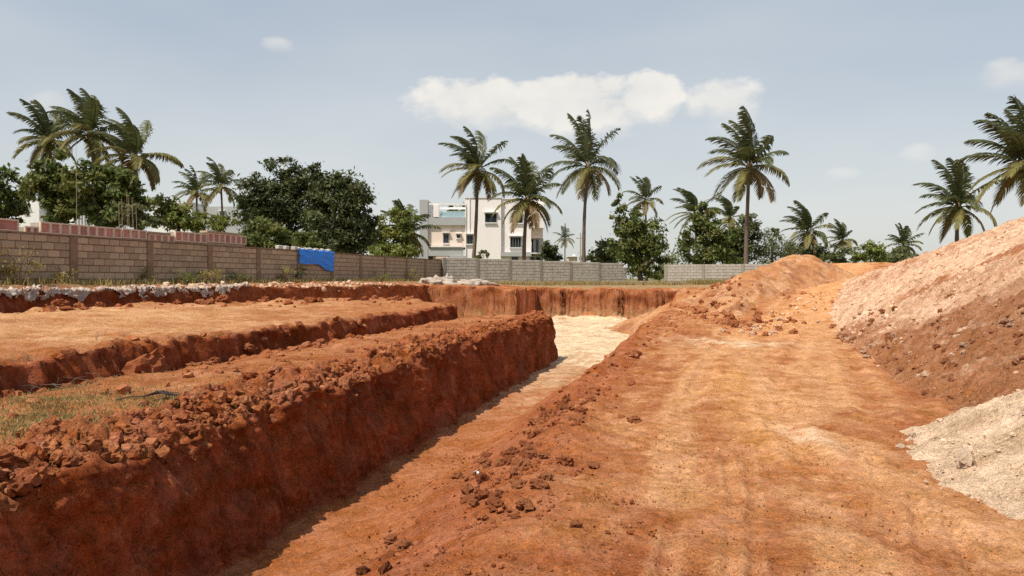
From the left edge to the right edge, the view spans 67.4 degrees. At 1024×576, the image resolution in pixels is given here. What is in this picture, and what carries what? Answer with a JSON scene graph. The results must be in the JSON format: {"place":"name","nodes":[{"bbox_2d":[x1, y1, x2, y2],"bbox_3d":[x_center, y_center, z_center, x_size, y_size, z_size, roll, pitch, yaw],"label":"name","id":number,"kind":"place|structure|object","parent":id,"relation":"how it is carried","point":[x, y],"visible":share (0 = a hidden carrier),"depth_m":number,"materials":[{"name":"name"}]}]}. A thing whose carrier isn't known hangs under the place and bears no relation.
{"place":"outdoors","nodes":[
{"label":"outdoors","id":0,"kind":"place"},
{"bbox_2d":[0,262,1023,575],"bbox_3d":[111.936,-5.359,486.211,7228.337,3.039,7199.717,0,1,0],"label":"ground","id":1,"kind":"structure","parent":0,"point":[206,512],"depth_m":7.23,"materials":[{"name":"soil"}]},
{"bbox_2d":[0,218,18,232],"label":"formwork run","id":2,"kind":"object","parent":1,"relation":"on","point":[10,224],"visible":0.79,"depth_m":22.34,"materials":[{"name":"wood"}]},
{"bbox_2d":[0,492,19,515],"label":"soil clod","id":3,"kind":"object","parent":1,"relation":"on","point":[8,505],"visible":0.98,"depth_m":3.98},
{"bbox_2d":[0,451,25,466],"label":"soil clod","id":4,"kind":"object","parent":1,"relation":"on","point":[8,458],"visible":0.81,"depth_m":4.25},
{"bbox_2d":[0,162,33,224],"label":"leafy tree","id":5,"kind":"object","parent":1,"relation":"on","point":[16,206],"visible":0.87,"depth_m":45.83,"materials":[{"name":"green plant"}]},
{"bbox_2d":[6,476,34,495],"bbox_3d":[-2.660,1.067,4.140,0.170,0.104,0.163,-9,-14,24],"label":"soil clod","id":6,"kind":"object","parent":1,"relation":"on","point":[18,485],"visible":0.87,"depth_m":4.09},
{"bbox_2d":[0,246,44,284],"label":"weed","id":7,"kind":"object","parent":1,"relation":"on","point":[13,269],"visible":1,"depth_m":19.29,"materials":[{"name":"green plant"}]},
{"bbox_2d":[19,226,38,234],"bbox_3d":[-14.580,-0.919,23.095,0.400,1.860,0.480,0,1,15],"label":"formwork run","id":8,"kind":"object","parent":1,"relation":"on","point":[29,229],"visible":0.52,"depth_m":22.98,"materials":[{"name":"wood"}]},
{"bbox_2d":[6,99,80,222],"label":"coconut palm","id":9,"kind":"object","parent":1,"relation":"on","point":[44,131],"visible":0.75,"depth_m":57.37,"materials":[{"name":"green plant"}]},
{"bbox_2d":[15,148,82,223],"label":"leafy tree","id":10,"kind":"object","parent":1,"relation":"on","point":[43,180],"visible":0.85,"depth_m":43.36,"materials":[{"name":"green plant"}]},
{"bbox_2d":[51,299,69,306],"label":"soil clod","id":11,"kind":"object","parent":1,"relation":"on","point":[60,302],"visible":0.77,"depth_m":17.12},
{"bbox_2d":[47,266,78,283],"bbox_3d":[-12.083,-0.273,20.652,0.776,0.623,0.692,0,1,-13],"label":"weed","id":12,"kind":"object","parent":1,"relation":"on","point":[63,273],"visible":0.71,"depth_m":20.65,"materials":[{"name":"green plant"}]},
{"bbox_2d":[10,373,119,392],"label":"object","id":13,"kind":"object","parent":1,"relation":"on","point":[57,386],"visible":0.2,"depth_m":7.64,"materials":[{"name":"brown plant"}]},
{"bbox_2d":[17,198,125,228],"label":"pale house","id":14,"kind":"structure","parent":1,"relation":"on","point":[37,214],"depth_m":74.92,"materials":[{"name":"grey paint"}]},
{"bbox_2d":[30,221,121,239],"bbox_3d":[-14.081,-1.067,24.980,0.400,1.950,3.302,0,1,15],"label":"formwork run","id":15,"kind":"object","parent":1,"relation":"on","point":[67,229],"visible":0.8,"depth_m":24.70,"materials":[{"name":"wood"}]},
{"bbox_2d":[43,88,124,225],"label":"coconut palm","id":16,"kind":"object","parent":1,"relation":"on","point":[89,110],"visible":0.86,"depth_m":54.24,"materials":[{"name":"green plant"}]},
{"bbox_2d":[56,157,150,227],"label":"leafy tree","id":17,"kind":"object","parent":1,"relation":"on","point":[96,199],"visible":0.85,"depth_m":41.47,"materials":[{"name":"green plant"}]},
{"bbox_2d":[0,283,248,302],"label":"plastic sheet","id":18,"kind":"object","parent":1,"relation":"on","point":[80,294],"visible":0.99,"depth_m":20.16,"materials":[{"name":"plastic"}]},
{"bbox_2d":[0,379,262,465],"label":"grass","id":19,"kind":"structure","parent":1,"relation":"on","point":[22,419],"depth_m":5.80,"materials":[{"name":"plant"}]},
{"bbox_2d":[122,228,146,241],"bbox_3d":[-13.502,-1.105,27.171,0.400,1.930,1.171,0,1,15],"label":"formwork run","id":20,"kind":"object","parent":1,"relation":"on","point":[133,234],"visible":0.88,"depth_m":27.14,"materials":[{"name":"wood"}]},
{"bbox_2d":[86,107,183,191],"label":"coconut palm","id":21,"kind":"object","parent":1,"relation":"on","point":[132,140],"visible":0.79,"depth_m":51.52,"materials":[{"name":"green plant"}]},
{"bbox_2d":[113,201,169,229],"bbox_3d":[-17.369,-1.871,35.919,2.383,4.450,1.609,0,1,0],"label":"shrub","id":22,"kind":"object","parent":1,"relation":"on","point":[143,221],"visible":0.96,"depth_m":35.66,"materials":[{"name":"green plant"}]},
{"bbox_2d":[122,348,170,374],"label":"slab of earth","id":23,"kind":"structure","parent":1,"relation":"on","point":[154,361],"depth_m":8.45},
{"bbox_2d":[115,390,179,399],"bbox_3d":[-2.960,0.868,6.268,0.478,0.065,0.159,0,1,-14],"label":"fallen frond","id":24,"kind":"object","parent":1,"relation":"on","point":[166,393],"visible":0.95,"depth_m":6.25,"materials":[{"name":"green plant"}]},
{"bbox_2d":[139,267,158,283],"bbox_3d":[-11.435,-0.372,24.064,0.610,0.668,0.521,0,1,0],"label":"weed","id":25,"kind":"object","parent":1,"relation":"on","point":[144,275],"visible":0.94,"depth_m":23.99,"materials":[{"name":"green plant"}]},
{"bbox_2d":[147,231,174,241],"bbox_3d":[-13.143,-1.086,28.453,0.440,1.940,1.511,0,1,15],"label":"formwork run","id":26,"kind":"object","parent":1,"relation":"on","point":[159,236],"visible":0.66,"depth_m":28.37,"materials":[{"name":"wood"}]},
{"bbox_2d":[169,269,202,284],"bbox_3d":[-10.768,-0.350,25.272,1.121,0.627,0.704,0,1,0],"label":"weed","id":27,"kind":"object","parent":1,"relation":"on","point":[187,278],"visible":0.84,"depth_m":25.29,"materials":[{"name":"green plant"}]},
{"bbox_2d":[167,231,206,243],"bbox_3d":[-12.724,-1.187,30.116,0.400,1.980,1.861,0,1,15],"label":"formwork run","id":28,"kind":"object","parent":1,"relation":"on","point":[189,237],"visible":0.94,"depth_m":29.99,"materials":[{"name":"wood"}]},
{"bbox_2d":[143,192,238,232],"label":"shrub","id":29,"kind":"object","parent":1,"relation":"on","point":[176,215],"visible":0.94,"depth_m":51.48,"materials":[{"name":"green plant"}]},
{"bbox_2d":[171,165,219,211],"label":"coconut palm","id":30,"kind":"object","parent":1,"relation":"on","point":[195,184],"visible":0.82,"depth_m":104.37,"materials":[{"name":"green plant"}]},
{"bbox_2d":[152,202,248,234],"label":"pale house","id":31,"kind":"structure","parent":1,"relation":"on","point":[216,210],"depth_m":118.86,"materials":[{"name":"grey paint"}]},
{"bbox_2d":[194,265,222,283],"bbox_3d":[-10.423,-0.452,26.412,0.990,0.724,1.003,-1,1,-43],"label":"weed","id":32,"kind":"object","parent":1,"relation":"on","point":[203,272],"visible":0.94,"depth_m":26.36,"materials":[{"name":"green plant"}]},
{"bbox_2d":[0,276,419,288],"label":"grass","id":33,"kind":"structure","parent":1,"relation":"on","point":[227,281],"depth_m":24.52,"materials":[{"name":"plant"}]},
{"bbox_2d":[195,157,241,231],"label":"coconut palm","id":34,"kind":"object","parent":1,"relation":"on","point":[222,178],"visible":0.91,"depth_m":99.43,"materials":[{"name":"green plant"}]},
{"bbox_2d":[24,295,413,313],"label":"crumbled soil","id":35,"kind":"structure","parent":1,"relation":"on","point":[217,299],"depth_m":20.93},
{"bbox_2d":[0,230,441,284],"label":"compound wall","id":36,"kind":"structure","parent":1,"relation":"on","point":[99,258],"depth_m":25.09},
{"bbox_2d":[297,249,334,271],"bbox_3d":[-8.871,-1.217,34.562,0.371,0.945,3.125,0,1,15],"label":"tarpaulin","id":37,"kind":"object","parent":36,"relation":"hanging from","point":[324,260],"visible":0.95,"depth_m":34.61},
{"bbox_2d":[200,230,246,247],"bbox_3d":[-12.127,-1.304,32.296,0.440,2.060,2.742,0,1,15],"label":"formwork run","id":38,"kind":"object","parent":1,"relation":"on","point":[224,238],"visible":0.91,"depth_m":32.12,"materials":[{"name":"wood"}]},
{"bbox_2d":[223,270,254,282],"bbox_3d":[-10.058,-0.414,28.189,1.013,0.604,0.990,0,1,31],"label":"weed","id":39,"kind":"object","parent":1,"relation":"on","point":[242,275],"visible":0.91,"depth_m":28.15,"materials":[{"name":"green plant"}]},
{"bbox_2d":[15,303,472,395],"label":"crumbled soil","id":40,"kind":"structure","parent":1,"relation":"on","point":[60,356],"depth_m":11.36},
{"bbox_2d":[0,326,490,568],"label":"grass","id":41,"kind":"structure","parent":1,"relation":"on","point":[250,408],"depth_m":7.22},
{"bbox_2d":[6,314,506,420],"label":"soil crumbs","id":42,"kind":"object","parent":1,"relation":"on","point":[124,388],"visible":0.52,"depth_m":8.11,"materials":[{"name":"soil"}]},
{"bbox_2d":[238,215,296,250],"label":"shrub","id":43,"kind":"object","parent":1,"relation":"on","point":[259,230],"visible":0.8,"depth_m":49.48,"materials":[{"name":"green plant"}]},
{"bbox_2d":[133,280,408,294],"bbox_3d":[-8.113,-0.023,28.951,1.716,0.554,14.320,0,1,22],"label":"bank rubble","id":44,"kind":"object","parent":1,"relation":"on","point":[252,284],"visible":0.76,"depth_m":28.19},
{"bbox_2d":[0,310,550,502],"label":"crumbled soil","id":45,"kind":"structure","parent":1,"relation":"on","point":[131,445],"depth_m":5.75,"materials":[{"name":"soil"}]},
{"bbox_2d":[229,156,326,245],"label":"mango tree","id":46,"kind":"object","parent":1,"relation":"on","point":[268,199],"visible":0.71,"depth_m":62.89,"materials":[{"name":"green plant"}]},
{"bbox_2d":[276,266,298,281],"bbox_3d":[-9.236,-0.530,31.321,1.239,0.782,0.682,0,1,0],"label":"weed","id":47,"kind":"object","parent":1,"relation":"on","point":[285,275],"visible":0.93,"depth_m":31.39,"materials":[{"name":"green plant"}]},
{"bbox_2d":[291,229,331,251],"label":"shrub","id":48,"kind":"object","parent":1,"relation":"on","point":[310,236],"visible":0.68,"depth_m":49.43,"materials":[{"name":"green plant"}]},
{"bbox_2d":[300,166,382,254],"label":"mango tree","id":49,"kind":"object","parent":1,"relation":"on","point":[347,227],"visible":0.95,"depth_m":59.09,"materials":[{"name":"green plant"}]},
{"bbox_2d":[355,565,370,575],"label":"soil clod","id":50,"kind":"object","parent":1,"relation":"on","point":[362,570],"visible":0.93,"depth_m":4.99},
{"bbox_2d":[377,560,392,574],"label":"soil clod","id":51,"kind":"object","parent":1,"relation":"on","point":[385,567],"visible":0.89,"depth_m":4.75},
{"bbox_2d":[378,550,395,561],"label":"soil clod","id":52,"kind":"object","parent":1,"relation":"on","point":[387,555],"visible":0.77,"depth_m":5.10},
{"bbox_2d":[383,533,397,544],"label":"soil clod","id":53,"kind":"object","parent":1,"relation":"on","point":[390,539],"visible":0.98,"depth_m":5.71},
{"bbox_2d":[367,242,421,257],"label":"shrub","id":54,"kind":"object","parent":1,"relation":"on","point":[385,249],"visible":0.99,"depth_m":50.66,"materials":[{"name":"green plant"}]},
{"bbox_2d":[368,205,421,257],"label":"leafy tree","id":55,"kind":"object","parent":1,"relation":"on","point":[398,219],"visible":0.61,"depth_m":69.35,"materials":[{"name":"green plant"}]},
{"bbox_2d":[394,539,413,550],"bbox_3d":[-0.732,1.760,5.248,0.147,0.088,0.137,3,-7,-18],"label":"soil clod","id":56,"kind":"object","parent":1,"relation":"on","point":[402,545],"visible":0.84,"depth_m":5.21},
{"bbox_2d":[380,199,440,257],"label":"coconut palm","id":57,"kind":"object","parent":1,"relation":"on","point":[398,204],"visible":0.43,"depth_m":71.62,"materials":[{"name":"green plant"}]},
{"bbox_2d":[418,275,457,284],"bbox_3d":[-3.697,-0.371,38.325,2.273,0.601,1.410,0,1,0],"label":"lime heap","id":58,"kind":"object","parent":1,"relation":"on","point":[436,280],"visible":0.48,"depth_m":37.99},
{"bbox_2d":[460,483,473,494],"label":"soil clod","id":59,"kind":"object","parent":1,"relation":"on","point":[467,488],"visible":0.88,"depth_m":6.31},
{"bbox_2d":[459,493,476,503],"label":"soil clod","id":60,"kind":"object","parent":1,"relation":"on","point":[465,499],"visible":0.6,"depth_m":5.90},
{"bbox_2d":[438,126,514,257],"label":"coconut palm","id":61,"kind":"object","parent":1,"relation":"on","point":[478,176],"visible":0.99,"depth_m":63.60,"materials":[{"name":"green plant"}]},
{"bbox_2d":[456,279,498,285],"bbox_3d":[-2.042,-0.263,38.388,2.480,0.427,1.653,0,1,-24],"label":"lime heap","id":62,"kind":"object","parent":1,"relation":"on","point":[475,282],"visible":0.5,"depth_m":38.10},
{"bbox_2d":[419,197,544,260],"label":"villa","id":63,"kind":"object","parent":1,"relation":"on","point":[452,237],"visible":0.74,"depth_m":79.95,"materials":[{"name":"white paint"}]},
{"bbox_2d":[440,202,464,216],"bbox_3d":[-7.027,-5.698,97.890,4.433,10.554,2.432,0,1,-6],"label":"balcony railing","id":64,"kind":"object","parent":63,"relation":"attached to","point":[452,213],"visible":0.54,"depth_m":97.45,"materials":[{"name":"teal glass"}]},
{"bbox_2d":[484,212,497,222],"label":"window","id":65,"kind":"structure","parent":63,"relation":"in","point":[488,215],"depth_m":79.84,"materials":[{"name":"black glass"}]},
{"bbox_2d":[509,235,521,247],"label":"window","id":66,"kind":"structure","parent":63,"relation":"in","point":[515,242],"depth_m":80.22,"materials":[{"name":"black glass"}]},
{"bbox_2d":[474,471,489,484],"bbox_3d":[-0.261,1.620,6.548,0.123,0.116,0.099,0,1,-27],"label":"soil clod","id":67,"kind":"object","parent":1,"relation":"on","point":[481,477],"visible":0.97,"depth_m":6.52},
{"bbox_2d":[477,489,490,501],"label":"soil clod","id":68,"kind":"object","parent":1,"relation":"on","point":[483,494],"visible":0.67,"depth_m":5.73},
{"bbox_2d":[487,496,505,512],"bbox_3d":[-0.104,1.531,5.413,0.157,0.091,0.146,13,22,27],"label":"soil clod","id":69,"kind":"object","parent":1,"relation":"on","point":[494,503],"visible":0.95,"depth_m":5.39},
{"bbox_2d":[500,450,516,457],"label":"soil clod","id":70,"kind":"object","parent":1,"relation":"on","point":[509,453],"visible":0.64,"depth_m":7.17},
{"bbox_2d":[509,479,525,488],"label":"soil clod","id":71,"kind":"object","parent":1,"relation":"on","point":[518,484],"visible":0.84,"depth_m":5.77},
{"bbox_2d":[511,456,529,470],"bbox_3d":[0.074,1.511,6.564,0.165,0.111,0.174,23,37,36],"label":"boulder","id":72,"kind":"object","parent":1,"relation":"on","point":[520,463],"visible":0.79,"depth_m":6.55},
{"bbox_2d":[488,153,562,259],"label":"coconut palm","id":73,"kind":"object","parent":1,"relation":"on","point":[528,189],"visible":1,"depth_m":59.32,"materials":[{"name":"green plant"}]},
{"bbox_2d":[442,257,626,282],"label":"boundary wall","id":74,"kind":"structure","parent":1,"relation":"on","point":[491,270],"depth_m":52.97,"materials":[{"name":"grey concrete"}]},
{"bbox_2d":[529,477,548,488],"bbox_3d":[0.201,1.460,5.661,0.157,0.114,0.122,24,-10,19],"label":"soil clod","id":75,"kind":"object","parent":1,"relation":"on","point":[536,483],"visible":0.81,"depth_m":5.63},
{"bbox_2d":[538,472,553,480],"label":"soil clod","id":76,"kind":"object","parent":1,"relation":"on","point":[547,476],"visible":0.54,"depth_m":5.79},
{"bbox_2d":[537,240,563,260],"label":"shrub","id":77,"kind":"object","parent":1,"relation":"on","point":[548,252],"visible":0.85,"depth_m":73.49,"materials":[{"name":"green plant"}]},
{"bbox_2d":[553,223,574,260],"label":"coconut palm","id":78,"kind":"object","parent":1,"relation":"on","point":[564,238],"visible":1,"depth_m":184.54,"materials":[{"name":"green plant"}]},
{"bbox_2d":[557,456,572,465],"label":"soil clod","id":79,"kind":"object","parent":1,"relation":"on","point":[567,460],"visible":0.77,"depth_m":6.69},
{"bbox_2d":[454,279,690,285],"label":"grass","id":80,"kind":"structure","parent":1,"relation":"on","point":[597,282],"depth_m":45.58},
{"bbox_2d":[540,110,621,261],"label":"coconut palm","id":81,"kind":"object","parent":1,"relation":"on","point":[586,153],"visible":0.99,"depth_m":65.58,"materials":[{"name":"green plant"}]},
{"bbox_2d":[586,237,627,265],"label":"shrub","id":82,"kind":"object","parent":1,"relation":"on","point":[600,256],"visible":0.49,"depth_m":67.68,"materials":[{"name":"green plant"}]},
{"bbox_2d":[349,244,912,279],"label":"woods","id":83,"kind":"object","parent":1,"relation":"on","point":[678,260],"visible":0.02,"depth_m":167.33,"materials":[{"name":"green plant"}]},
{"bbox_2d":[623,350,641,358],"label":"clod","id":84,"kind":"object","parent":1,"relation":"on","point":[636,354],"visible":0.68,"depth_m":14.97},
{"bbox_2d":[603,192,674,280],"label":"leafy tree","id":85,"kind":"object","parent":1,"relation":"on","point":[631,247],"visible":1,"depth_m":59.52,"materials":[{"name":"green plant"}]},
{"bbox_2d":[622,176,663,280],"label":"coconut palm","id":86,"kind":"object","parent":1,"relation":"on","point":[644,187],"visible":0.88,"depth_m":104.39,"materials":[{"name":"green plant"}]},
{"bbox_2d":[332,355,1005,575],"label":"grit","id":87,"kind":"object","parent":1,"relation":"on","point":[466,571],"visible":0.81,"depth_m":5.34,"materials":[{"name":"soil"}]},
{"bbox_2d":[665,187,720,253],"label":"coconut palm","id":88,"kind":"object","parent":1,"relation":"on","point":[691,197],"visible":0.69,"depth_m":97.54,"materials":[{"name":"green plant"}]},
{"bbox_2d":[673,201,743,264],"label":"leafy tree","id":89,"kind":"object","parent":1,"relation":"on","point":[714,246],"visible":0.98,"depth_m":65.11,"materials":[{"name":"green plant"}]},
{"bbox_2d":[664,264,768,282],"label":"boundary wall","id":90,"kind":"structure","parent":1,"relation":"on","point":[673,273],"depth_m":53.26,"materials":[{"name":"grey concrete"}]},
{"bbox_2d":[709,195,742,230],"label":"coconut palm","id":91,"kind":"object","parent":1,"relation":"on","point":[728,207],"visible":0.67,"depth_m":104.34,"materials":[{"name":"green plant"}]},
{"bbox_2d":[608,254,853,336],"bbox_3d":[9.418,0.259,34.663,11.708,3.654,23.781,1,1,39],"label":"earth mound","id":92,"kind":"object","parent":1,"relation":"on","point":[792,272],"visible":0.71,"depth_m":31.31,"materials":[{"name":"soil"}]},
{"bbox_2d":[692,305,708,313],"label":"boulder","id":93,"kind":"object","parent":92,"relation":"on","point":[698,309],"visible":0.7,"depth_m":26.36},
{"bbox_2d":[717,213,765,263],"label":"leafy tree","id":94,"kind":"object","parent":1,"relation":"on","point":[738,246],"visible":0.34,"depth_m":71.14,"materials":[{"name":"green plant"}]},
{"bbox_2d":[696,106,789,263],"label":"coconut palm","id":95,"kind":"object","parent":1,"relation":"on","point":[745,149],"visible":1,"depth_m":56.49,"materials":[{"name":"green plant"}]},
{"bbox_2d":[748,227,804,263],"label":"feathery tree","id":96,"kind":"object","parent":1,"relation":"on","point":[759,252],"visible":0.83,"depth_m":71.54,"materials":[{"name":"green plant"}]},
{"bbox_2d":[779,200,835,253],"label":"coconut palm","id":97,"kind":"object","parent":1,"relation":"on","point":[804,222],"visible":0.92,"depth_m":84.41,"materials":[{"name":"green plant"}]},
{"bbox_2d":[782,240,862,262],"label":"shrub","id":98,"kind":"object","parent":1,"relation":"on","point":[822,254],"visible":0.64,"depth_m":83.54,"materials":[{"name":"green plant"}]},
{"bbox_2d":[824,218,857,252],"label":"coconut palm","id":99,"kind":"object","parent":1,"relation":"on","point":[840,233],"visible":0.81,"depth_m":117.61,"materials":[{"name":"green plant"}]},
{"bbox_2d":[850,240,889,261],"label":"shrub","id":100,"kind":"object","parent":1,"relation":"on","point":[874,252],"visible":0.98,"depth_m":79.64,"materials":[{"name":"green plant"}]},
{"bbox_2d":[885,245,918,262],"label":"shrub","id":101,"kind":"object","parent":1,"relation":"on","point":[897,255],"visible":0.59,"depth_m":94.03,"materials":[{"name":"green plant"}]},
{"bbox_2d":[885,223,924,255],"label":"coconut palm","id":102,"kind":"object","parent":1,"relation":"on","point":[903,238],"visible":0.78,"depth_m":107.56,"materials":[{"name":"green plant"}]},
{"bbox_2d":[820,294,1023,368],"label":"rocks","id":103,"kind":"object","parent":1,"relation":"on","point":[951,354],"visible":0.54,"depth_m":17.34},
{"bbox_2d":[829,216,1023,413],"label":"spoil heap","id":104,"kind":"object","parent":1,"relation":"on","point":[990,379],"visible":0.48,"depth_m":14.64,"materials":[{"name":"soil"}]},
{"bbox_2d":[832,219,1023,410],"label":"heap stones","id":105,"kind":"object","parent":104,"relation":"on","point":[1016,334],"visible":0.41,"depth_m":13.84,"materials":[{"name":"stone"}]},
{"bbox_2d":[911,157,1001,241],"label":"coconut palm","id":106,"kind":"object","parent":1,"relation":"on","point":[958,180],"visible":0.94,"depth_m":55.60,"materials":[{"name":"green plant"}]},
{"bbox_2d":[900,389,1023,519],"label":"gravel pile","id":107,"kind":"object","parent":1,"relation":"on","point":[966,423],"visible":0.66,"depth_m":6.42,"materials":[{"name":"gravel"}]},
{"bbox_2d":[956,446,976,468],"bbox_3d":[3.627,1.365,6.129,0.152,0.190,0.190,0,1,10],"label":"boulder","id":108,"kind":"object","parent":107,"relation":"on","point":[964,457],"visible":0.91,"depth_m":6.08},
{"bbox_2d":[952,96,1023,214],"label":"coconut palm","id":109,"kind":"object","parent":1,"relation":"on","point":[1012,136],"visible":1,"depth_m":42.24,"materials":[{"name":"green plant"}]},
{"bbox_2d":[0,0,1023,277],"label":"sky","id":110,"kind":"structure","parent":0,"point":[861,97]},
{"bbox_2d":[395,305,704,551],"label":"crumbled soil","id":111,"kind":"structure","parent":0,"point":[528,431],"depth_m":8.76,"materials":[{"name":"soil"}]},
{"bbox_2d":[681,278,727,284],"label":"grass","id":112,"kind":"structure","parent":0,"point":[710,281],"depth_m":48.32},
{"bbox_2d":[679,275,840,336],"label":"crumbled soil","id":113,"kind":"structure","parent":0,"point":[729,287],"depth_m":25.60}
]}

